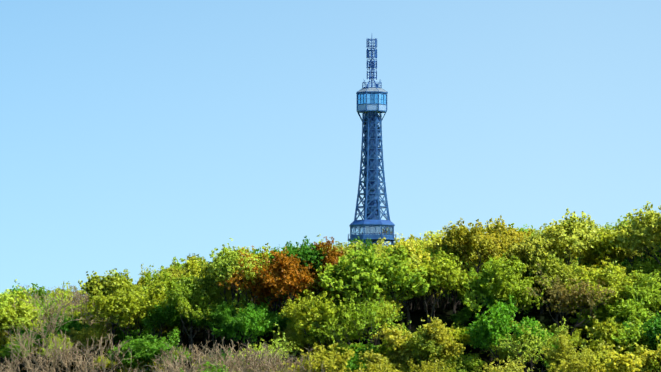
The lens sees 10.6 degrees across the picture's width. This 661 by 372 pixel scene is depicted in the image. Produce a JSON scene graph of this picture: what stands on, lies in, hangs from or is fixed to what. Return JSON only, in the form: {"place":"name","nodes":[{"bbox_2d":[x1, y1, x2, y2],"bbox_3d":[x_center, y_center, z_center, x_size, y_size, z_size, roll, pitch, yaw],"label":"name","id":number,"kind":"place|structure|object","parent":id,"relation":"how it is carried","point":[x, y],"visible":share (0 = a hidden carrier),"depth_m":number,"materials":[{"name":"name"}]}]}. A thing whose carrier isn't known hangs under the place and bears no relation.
{"place":"outdoors","nodes":[
{"label":"outdoors","id":0,"kind":"place"},
{"bbox_2d":[0,0,660,299],"label":"sky","id":1,"kind":"structure","parent":0,"point":[133,133],"materials":[{"name":"blue"}]},
{"bbox_2d":[4,290,660,371],"bbox_3d":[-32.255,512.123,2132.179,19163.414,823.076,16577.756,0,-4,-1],"label":"ground","id":2,"kind":"structure","parent":0,"point":[545,318],"depth_m":876.32,"materials":[{"name":"green plant"}]},
{"bbox_2d":[0,330,15,349],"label":"tree","id":3,"kind":"object","parent":2,"relation":"on","point":[2,337],"visible":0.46,"depth_m":871.96,"materials":[{"name":"green plant"}]},
{"bbox_2d":[0,335,36,371],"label":"tree","id":4,"kind":"object","parent":2,"relation":"on","point":[6,353],"visible":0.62,"depth_m":870.63,"materials":[{"name":"green plant"}]},
{"bbox_2d":[0,279,45,371],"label":"leafy tree","id":5,"kind":"object","parent":2,"relation":"on","point":[25,316],"visible":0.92,"depth_m":869.80,"materials":[{"name":"green plant"}]},
{"bbox_2d":[2,283,67,368],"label":"leafy tree","id":6,"kind":"object","parent":2,"relation":"on","point":[39,292],"visible":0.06,"depth_m":904.16,"materials":[{"name":"green plant"}]},
{"bbox_2d":[18,327,61,364],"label":"tree","id":7,"kind":"object","parent":2,"relation":"on","point":[37,336],"visible":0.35,"depth_m":876.53,"materials":[{"name":"green plant"}]},
{"bbox_2d":[0,320,82,371],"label":"bush","id":8,"kind":"object","parent":2,"relation":"on","point":[25,350],"visible":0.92,"depth_m":860.40,"materials":[{"name":"brown plant"}]},
{"bbox_2d":[13,281,77,370],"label":"sparse tree","id":9,"kind":"object","parent":2,"relation":"on","point":[37,304],"visible":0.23,"depth_m":889.56,"materials":[{"name":"green plant"}]},
{"bbox_2d":[1,286,90,371],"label":"bare tree","id":10,"kind":"object","parent":2,"relation":"on","point":[52,317],"visible":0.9,"depth_m":873.10,"materials":[{"name":"brown plant"}]},
{"bbox_2d":[38,332,74,371],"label":"tree","id":11,"kind":"object","parent":2,"relation":"on","point":[59,342],"visible":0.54,"depth_m":870.53,"materials":[{"name":"green plant"}]},
{"bbox_2d":[23,339,107,371],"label":"bush","id":12,"kind":"object","parent":2,"relation":"on","point":[51,370],"visible":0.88,"depth_m":857.08,"materials":[{"name":"brown plant"}]},
{"bbox_2d":[41,313,94,371],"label":"tree","id":13,"kind":"object","parent":2,"relation":"on","point":[63,328],"visible":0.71,"depth_m":880.09,"materials":[{"name":"green plant"}]},
{"bbox_2d":[45,281,105,371],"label":"leafy tree","id":14,"kind":"object","parent":2,"relation":"on","point":[52,293],"visible":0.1,"depth_m":924.95,"materials":[{"name":"green plant"}]},
{"bbox_2d":[24,329,132,371],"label":"bush","id":15,"kind":"object","parent":2,"relation":"on","point":[86,352],"visible":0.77,"depth_m":860.69,"materials":[{"name":"brown plant"}]},
{"bbox_2d":[47,288,116,363],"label":"bare tree","id":16,"kind":"object","parent":2,"relation":"on","point":[88,321],"visible":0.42,"depth_m":893.64,"materials":[{"name":"brown plant"}]},
{"bbox_2d":[63,315,113,371],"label":"tree","id":17,"kind":"object","parent":2,"relation":"on","point":[98,332],"visible":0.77,"depth_m":880.62,"materials":[{"name":"green plant"}]},
{"bbox_2d":[78,268,146,371],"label":"leafy tree","id":18,"kind":"object","parent":2,"relation":"on","point":[92,286],"visible":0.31,"depth_m":884.03,"materials":[{"name":"green plant"}]},
{"bbox_2d":[72,269,168,339],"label":"leafy tree","id":19,"kind":"object","parent":2,"relation":"on","point":[130,302],"visible":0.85,"depth_m":876.84,"materials":[{"name":"green plant"}]},
{"bbox_2d":[109,326,166,343],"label":"tree","id":20,"kind":"object","parent":2,"relation":"on","point":[118,337],"visible":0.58,"depth_m":887.86,"materials":[{"name":"green plant"}]},
{"bbox_2d":[116,358,162,371],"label":"bush","id":21,"kind":"object","parent":2,"relation":"on","point":[126,369],"visible":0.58,"depth_m":865.27,"materials":[{"name":"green plant"}]},
{"bbox_2d":[102,329,188,371],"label":"bush","id":22,"kind":"object","parent":2,"relation":"on","point":[145,350],"visible":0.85,"depth_m":862.65,"materials":[{"name":"green plant"}]},
{"bbox_2d":[119,315,179,336],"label":"tree","id":23,"kind":"object","parent":2,"relation":"on","point":[169,327],"visible":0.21,"depth_m":893.20,"materials":[{"name":"green plant"}]},
{"bbox_2d":[129,262,184,338],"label":"sparse tree","id":24,"kind":"object","parent":2,"relation":"on","point":[171,276],"visible":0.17,"depth_m":903.94,"materials":[{"name":"green plant"}]},
{"bbox_2d":[137,265,183,337],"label":"leafy tree","id":25,"kind":"object","parent":2,"relation":"on","point":[168,286],"visible":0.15,"depth_m":895.08,"materials":[{"name":"green plant"}]},
{"bbox_2d":[140,301,181,342],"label":"tree","id":26,"kind":"object","parent":2,"relation":"on","point":[160,316],"visible":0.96,"depth_m":877.34,"materials":[{"name":"green plant"}]},
{"bbox_2d":[135,341,210,371],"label":"bush","id":27,"kind":"object","parent":2,"relation":"on","point":[158,367],"visible":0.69,"depth_m":856.77,"materials":[{"name":"brown plant"}]},
{"bbox_2d":[167,312,195,345],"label":"tree","id":28,"kind":"object","parent":2,"relation":"on","point":[177,321],"visible":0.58,"depth_m":887.82,"materials":[{"name":"green plant"}]},
{"bbox_2d":[154,254,208,341],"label":"leafy tree","id":29,"kind":"object","parent":2,"relation":"on","point":[178,264],"visible":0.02,"depth_m":950.68,"materials":[{"name":"green plant"}]},
{"bbox_2d":[170,253,211,341],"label":"leafy tree","id":30,"kind":"object","parent":2,"relation":"on","point":[186,270],"visible":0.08,"depth_m":914.73,"materials":[{"name":"green plant"}]},
{"bbox_2d":[164,271,234,362],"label":"leafy tree","id":31,"kind":"object","parent":2,"relation":"on","point":[196,295],"visible":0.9,"depth_m":874.21,"materials":[{"name":"green plant"}]},
{"bbox_2d":[151,337,262,371],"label":"bush","id":32,"kind":"object","parent":2,"relation":"on","point":[201,361],"visible":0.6,"depth_m":844.41,"materials":[{"name":"brown plant"}]},
{"bbox_2d":[180,361,240,371],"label":"leafy tree","id":33,"kind":"object","parent":2,"relation":"on","point":[213,368],"visible":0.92,"depth_m":837.72,"materials":[{"name":"green plant"}]},
{"bbox_2d":[186,300,241,352],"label":"tree","id":34,"kind":"object","parent":2,"relation":"on","point":[221,313],"visible":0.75,"depth_m":869.52,"materials":[{"name":"green plant"}]},
{"bbox_2d":[173,246,258,340],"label":"leafy tree","id":35,"kind":"object","parent":2,"relation":"on","point":[195,268],"visible":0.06,"depth_m":887.84,"materials":[{"name":"green plant"}]},
{"bbox_2d":[193,288,246,353],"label":"sparse tree","id":36,"kind":"object","parent":2,"relation":"on","point":[209,309],"visible":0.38,"depth_m":871.12,"materials":[{"name":"green plant"}]},
{"bbox_2d":[189,238,269,338],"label":"leafy tree","id":37,"kind":"object","parent":2,"relation":"on","point":[220,269],"visible":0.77,"depth_m":873.10,"materials":[{"name":"green plant"}]},
{"bbox_2d":[207,282,251,335],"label":"tree","id":38,"kind":"object","parent":2,"relation":"on","point":[228,294],"visible":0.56,"depth_m":881.60,"materials":[{"name":"green plant"}]},
{"bbox_2d":[189,341,284,371],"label":"bush","id":39,"kind":"object","parent":2,"relation":"on","point":[249,352],"visible":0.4,"depth_m":844.93,"materials":[{"name":"brown plant"}]},
{"bbox_2d":[192,339,289,371],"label":"bush","id":40,"kind":"object","parent":2,"relation":"on","point":[246,352],"visible":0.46,"depth_m":842.89,"materials":[{"name":"brown plant"}]},
{"bbox_2d":[206,301,284,358],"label":"leafy tree","id":41,"kind":"object","parent":2,"relation":"on","point":[248,321],"visible":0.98,"depth_m":862.76,"materials":[{"name":"green plant"}]},
{"bbox_2d":[218,246,277,343],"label":"russet tree","id":42,"kind":"object","parent":2,"relation":"on","point":[236,280],"visible":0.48,"depth_m":871.76,"materials":[{"name":"green plant"}]},
{"bbox_2d":[242,243,280,305],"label":"leafy tree","id":43,"kind":"object","parent":2,"relation":"on","point":[261,252],"visible":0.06,"depth_m":894.27,"materials":[{"name":"yellow plant"}]},
{"bbox_2d":[230,345,306,371],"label":"bush","id":44,"kind":"object","parent":2,"relation":"on","point":[268,360],"visible":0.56,"depth_m":836.87,"materials":[{"name":"brown plant"}]},
{"bbox_2d":[232,324,311,368],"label":"bush","id":45,"kind":"object","parent":2,"relation":"on","point":[276,346],"visible":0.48,"depth_m":852.57,"materials":[{"name":"green plant"}]},
{"bbox_2d":[262,309,294,351],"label":"tree","id":46,"kind":"object","parent":2,"relation":"on","point":[277,323],"visible":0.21,"depth_m":868.92,"materials":[{"name":"green plant"}]},
{"bbox_2d":[254,348,324,371],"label":"bush","id":47,"kind":"object","parent":2,"relation":"on","point":[286,364],"visible":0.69,"depth_m":832.29,"materials":[{"name":"brown plant"}]},
{"bbox_2d":[259,236,326,299],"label":"leafy tree","id":48,"kind":"object","parent":2,"relation":"on","point":[304,252],"visible":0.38,"depth_m":875.35,"materials":[{"name":"green plant"}]},
{"bbox_2d":[244,236,344,359],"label":"russet tree","id":49,"kind":"object","parent":2,"relation":"on","point":[285,270],"visible":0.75,"depth_m":870.16,"materials":[{"name":"orange plant"}]},
{"bbox_2d":[269,328,326,363],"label":"tree","id":50,"kind":"object","parent":2,"relation":"on","point":[303,342],"visible":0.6,"depth_m":859.45,"materials":[{"name":"green plant"}]},
{"bbox_2d":[272,326,339,355],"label":"leafy tree","id":51,"kind":"object","parent":2,"relation":"on","point":[288,332],"visible":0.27,"depth_m":862.21,"materials":[{"name":"green plant"}]},
{"bbox_2d":[279,289,348,352],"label":"leafy tree","id":52,"kind":"object","parent":2,"relation":"on","point":[296,313],"visible":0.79,"depth_m":857.07,"materials":[{"name":"green plant"}]},
{"bbox_2d":[276,343,354,371],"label":"leafy tree","id":53,"kind":"object","parent":2,"relation":"on","point":[330,363],"visible":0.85,"depth_m":835.01,"materials":[{"name":"green plant"}]},
{"bbox_2d":[295,270,355,305],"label":"leafy tree","id":54,"kind":"object","parent":2,"relation":"on","point":[318,286],"visible":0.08,"depth_m":874.38,"materials":[{"name":"green plant"}]},
{"bbox_2d":[304,309,367,349],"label":"leafy tree","id":55,"kind":"object","parent":2,"relation":"on","point":[316,332],"visible":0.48,"depth_m":858.70,"materials":[{"name":"green plant"}]},
{"bbox_2d":[319,338,364,357],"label":"leafy tree","id":56,"kind":"object","parent":2,"relation":"on","point":[342,345],"visible":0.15,"depth_m":856.18,"materials":[{"name":"green plant"}]},
{"bbox_2d":[326,318,368,342],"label":"leafy tree","id":57,"kind":"object","parent":2,"relation":"on","point":[348,336],"visible":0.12,"depth_m":860.27,"materials":[{"name":"green plant"}]},
{"bbox_2d":[317,237,385,263],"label":"leafy tree","id":58,"kind":"object","parent":2,"relation":"on","point":[346,249],"visible":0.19,"depth_m":876.83,"materials":[{"name":"green plant"}]},
{"bbox_2d":[336,338,381,371],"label":"leafy tree","id":59,"kind":"object","parent":2,"relation":"on","point":[351,362],"visible":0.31,"depth_m":852.45,"materials":[{"name":"green plant"}]},
{"bbox_2d":[318,288,410,350],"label":"tree","id":60,"kind":"object","parent":2,"relation":"on","point":[368,311],"visible":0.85,"depth_m":856.85,"materials":[{"name":"green plant"}]},
{"bbox_2d":[344,236,390,296],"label":"leafy tree","id":61,"kind":"object","parent":2,"relation":"on","point":[365,243],"visible":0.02,"depth_m":877.43,"materials":[{"name":"green plant"}]},
{"bbox_2d":[346,360,394,371],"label":"leafy tree","id":62,"kind":"object","parent":2,"relation":"on","point":[375,369],"visible":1,"depth_m":831.71,"materials":[{"name":"green plant"}]},
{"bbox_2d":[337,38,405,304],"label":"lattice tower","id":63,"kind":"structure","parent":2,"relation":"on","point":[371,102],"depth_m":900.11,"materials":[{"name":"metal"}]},
{"bbox_2d":[353,289,402,347],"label":"leafy tree","id":64,"kind":"object","parent":2,"relation":"on","point":[387,308],"visible":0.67,"depth_m":863.25,"materials":[{"name":"green plant"}]},
{"bbox_2d":[316,240,441,346],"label":"leafy tree","id":65,"kind":"object","parent":2,"relation":"on","point":[356,272],"visible":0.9,"depth_m":862.43,"materials":[{"name":"green plant"}]},
{"bbox_2d":[365,339,393,357],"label":"tree","id":66,"kind":"object","parent":2,"relation":"on","point":[384,349],"visible":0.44,"depth_m":859.46,"materials":[{"name":"green plant"}]},
{"bbox_2d":[365,359,407,371],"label":"leafy tree","id":67,"kind":"object","parent":2,"relation":"on","point":[391,367],"visible":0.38,"depth_m":842.51,"materials":[{"name":"green plant"}]},
{"bbox_2d":[358,348,416,369],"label":"leafy tree","id":68,"kind":"object","parent":2,"relation":"on","point":[397,358],"visible":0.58,"depth_m":850.64,"materials":[{"name":"green plant"}]},
{"bbox_2d":[367,239,421,327],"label":"leafy tree","id":69,"kind":"object","parent":2,"relation":"on","point":[404,261],"visible":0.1,"depth_m":873.81,"materials":[{"name":"green plant"}]},
{"bbox_2d":[363,232,439,329],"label":"leafy tree","id":70,"kind":"object","parent":2,"relation":"on","point":[414,257],"visible":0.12,"depth_m":874.98,"materials":[{"name":"green plant"}]},
{"bbox_2d":[373,315,465,368],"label":"leafy tree","id":71,"kind":"object","parent":2,"relation":"on","point":[395,338],"visible":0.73,"depth_m":850.05,"materials":[{"name":"green plant"}]},
{"bbox_2d":[382,325,470,369],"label":"leafy tree","id":72,"kind":"object","parent":2,"relation":"on","point":[418,347],"visible":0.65,"depth_m":849.05,"materials":[{"name":"green plant"}]},
{"bbox_2d":[401,353,455,371],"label":"sparse tree","id":73,"kind":"object","parent":2,"relation":"on","point":[432,368],"visible":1,"depth_m":842.10,"materials":[{"name":"green plant"}]},
{"bbox_2d":[411,275,445,319],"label":"tree","id":74,"kind":"object","parent":2,"relation":"on","point":[432,287],"visible":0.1,"depth_m":875.89,"materials":[{"name":"green plant"}]},
{"bbox_2d":[400,247,476,322],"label":"leafy tree","id":75,"kind":"object","parent":2,"relation":"on","point":[443,276],"visible":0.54,"depth_m":868.73,"materials":[{"name":"green plant"}]},
{"bbox_2d":[413,241,474,310],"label":"leafy tree","id":76,"kind":"object","parent":2,"relation":"on","point":[454,252],"visible":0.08,"depth_m":881.81,"materials":[{"name":"green plant"}]},
{"bbox_2d":[412,221,479,308],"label":"leafy tree","id":77,"kind":"object","parent":2,"relation":"on","point":[429,241],"visible":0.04,"depth_m":888.87,"materials":[{"name":"green plant"}]},
{"bbox_2d":[444,320,476,349],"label":"tree","id":78,"kind":"object","parent":2,"relation":"on","point":[459,336],"visible":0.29,"depth_m":864.25,"materials":[{"name":"green plant"}]},
{"bbox_2d":[444,261,477,314],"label":"leafy tree","id":79,"kind":"object","parent":2,"relation":"on","point":[463,267],"visible":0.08,"depth_m":877.18,"materials":[{"name":"green plant"}]},
{"bbox_2d":[447,307,482,326],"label":"tree","id":80,"kind":"object","parent":2,"relation":"on","point":[464,315],"visible":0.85,"depth_m":870.93,"materials":[{"name":"green plant"}]},
{"bbox_2d":[424,218,511,311],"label":"leafy tree","id":81,"kind":"object","parent":2,"relation":"on","point":[460,238],"visible":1,"depth_m":877.15,"materials":[{"name":"green plant"}]},
{"bbox_2d":[445,347,491,371],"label":"tree","id":82,"kind":"object","parent":2,"relation":"on","point":[475,363],"visible":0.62,"depth_m":855.15,"materials":[{"name":"green plant"}]},
{"bbox_2d":[473,292,532,315],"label":"tree","id":83,"kind":"object","parent":2,"relation":"on","point":[491,302],"visible":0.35,"depth_m":869.45,"materials":[{"name":"green plant"}]},
{"bbox_2d":[460,252,547,360],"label":"leafy tree","id":84,"kind":"object","parent":2,"relation":"on","point":[496,280],"visible":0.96,"depth_m":866.98,"materials":[{"name":"green plant"}]},
{"bbox_2d":[480,215,533,255],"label":"leafy tree","id":85,"kind":"object","parent":2,"relation":"on","point":[512,235],"visible":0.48,"depth_m":892.00,"materials":[{"name":"green plant"}]},
{"bbox_2d":[462,294,558,371],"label":"leafy tree","id":86,"kind":"object","parent":2,"relation":"on","point":[491,330],"visible":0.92,"depth_m":854.50,"materials":[{"name":"green plant"}]},
{"bbox_2d":[482,356,539,371],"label":"leafy tree","id":87,"kind":"object","parent":2,"relation":"on","point":[513,367],"visible":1,"depth_m":839.84,"materials":[{"name":"green plant"}]},
{"bbox_2d":[485,339,540,366],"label":"tree","id":88,"kind":"object","parent":2,"relation":"on","point":[504,356],"visible":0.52,"depth_m":856.85,"materials":[{"name":"green plant"}]},
{"bbox_2d":[496,231,576,313],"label":"leafy tree","id":89,"kind":"object","parent":2,"relation":"on","point":[531,247],"visible":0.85,"depth_m":877.00,"materials":[{"name":"green plant"}]},
{"bbox_2d":[496,318,585,371],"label":"sparse tree","id":90,"kind":"object","parent":2,"relation":"on","point":[532,342],"visible":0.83,"depth_m":849.44,"materials":[{"name":"green plant"}]},
{"bbox_2d":[526,252,580,331],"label":"leafy tree","id":91,"kind":"object","parent":2,"relation":"on","point":[553,268],"visible":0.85,"depth_m":870.82,"materials":[{"name":"green plant"}]},
{"bbox_2d":[545,323,585,348],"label":"tree","id":92,"kind":"object","parent":2,"relation":"on","point":[576,335],"visible":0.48,"depth_m":862.83,"materials":[{"name":"green plant"}]},
{"bbox_2d":[521,261,617,335],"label":"tree","id":93,"kind":"object","parent":2,"relation":"on","point":[560,296],"visible":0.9,"depth_m":862.52,"materials":[{"name":"brown plant"}]},
{"bbox_2d":[539,208,608,313],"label":"leafy tree","id":94,"kind":"object","parent":2,"relation":"on","point":[567,232],"visible":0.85,"depth_m":880.21,"materials":[{"name":"green plant"}]},
{"bbox_2d":[540,329,614,371],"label":"leafy tree","id":95,"kind":"object","parent":2,"relation":"on","point":[562,357],"visible":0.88,"depth_m":840.49,"materials":[{"name":"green plant"}]},
{"bbox_2d":[568,305,610,340],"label":"tree","id":96,"kind":"object","parent":2,"relation":"on","point":[589,324],"visible":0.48,"depth_m":869.02,"materials":[{"name":"green plant"}]},
{"bbox_2d":[549,260,658,323],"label":"leafy tree","id":97,"kind":"object","parent":2,"relation":"on","point":[609,276],"visible":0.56,"depth_m":867.73,"materials":[{"name":"green plant"}]},
{"bbox_2d":[562,215,646,262],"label":"leafy tree","id":98,"kind":"object","parent":2,"relation":"on","point":[613,233],"visible":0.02,"depth_m":895.83,"materials":[{"name":"green plant"}]},
{"bbox_2d":[580,225,630,267],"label":"leafy tree","id":99,"kind":"object","parent":2,"relation":"on","point":[606,250],"visible":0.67,"depth_m":890.74,"materials":[{"name":"green plant"}]},
{"bbox_2d":[585,316,636,356],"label":"leafy tree","id":100,"kind":"object","parent":2,"relation":"on","point":[604,332],"visible":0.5,"depth_m":848.92,"materials":[{"name":"green plant"}]},
{"bbox_2d":[584,290,655,329],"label":"tree","id":101,"kind":"object","parent":2,"relation":"on","point":[629,309],"visible":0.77,"depth_m":859.74,"materials":[{"name":"green plant"}]},
{"bbox_2d":[604,212,649,265],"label":"leafy tree","id":102,"kind":"object","parent":2,"relation":"on","point":[620,224],"visible":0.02,"depth_m":930.69,"materials":[{"name":"green plant"}]},
{"bbox_2d":[594,342,660,371],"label":"leafy tree","id":103,"kind":"object","parent":2,"relation":"on","point":[615,361],"visible":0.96,"depth_m":828.40,"materials":[{"name":"yellow plant"}]},
{"bbox_2d":[606,201,660,264],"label":"leafy tree","id":104,"kind":"object","parent":2,"relation":"on","point":[647,228],"visible":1,"depth_m":879.75,"materials":[{"name":"green plant"}]},
{"bbox_2d":[610,319,660,356],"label":"leafy tree","id":105,"kind":"object","parent":2,"relation":"on","point":[634,333],"visible":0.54,"depth_m":847.05,"materials":[{"name":"green plant"}]},
{"bbox_2d":[616,312,660,350],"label":"leafy tree","id":106,"kind":"object","parent":2,"relation":"on","point":[655,328],"visible":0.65,"depth_m":846.06,"materials":[{"name":"green plant"}]},
{"bbox_2d":[622,255,660,281],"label":"tree","id":107,"kind":"object","parent":2,"relation":"on","point":[652,265],"visible":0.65,"depth_m":882.00,"materials":[{"name":"green plant"}]},
{"bbox_2d":[623,270,660,316],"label":"leafy tree","id":108,"kind":"object","parent":2,"relation":"on","point":[645,291],"visible":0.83,"depth_m":863.05,"materials":[{"name":"green plant"}]},
{"bbox_2d":[644,334,660,371],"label":"leafy tree","id":109,"kind":"object","parent":2,"relation":"on","point":[657,368],"visible":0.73,"depth_m":831.75,"materials":[{"name":"green plant"}]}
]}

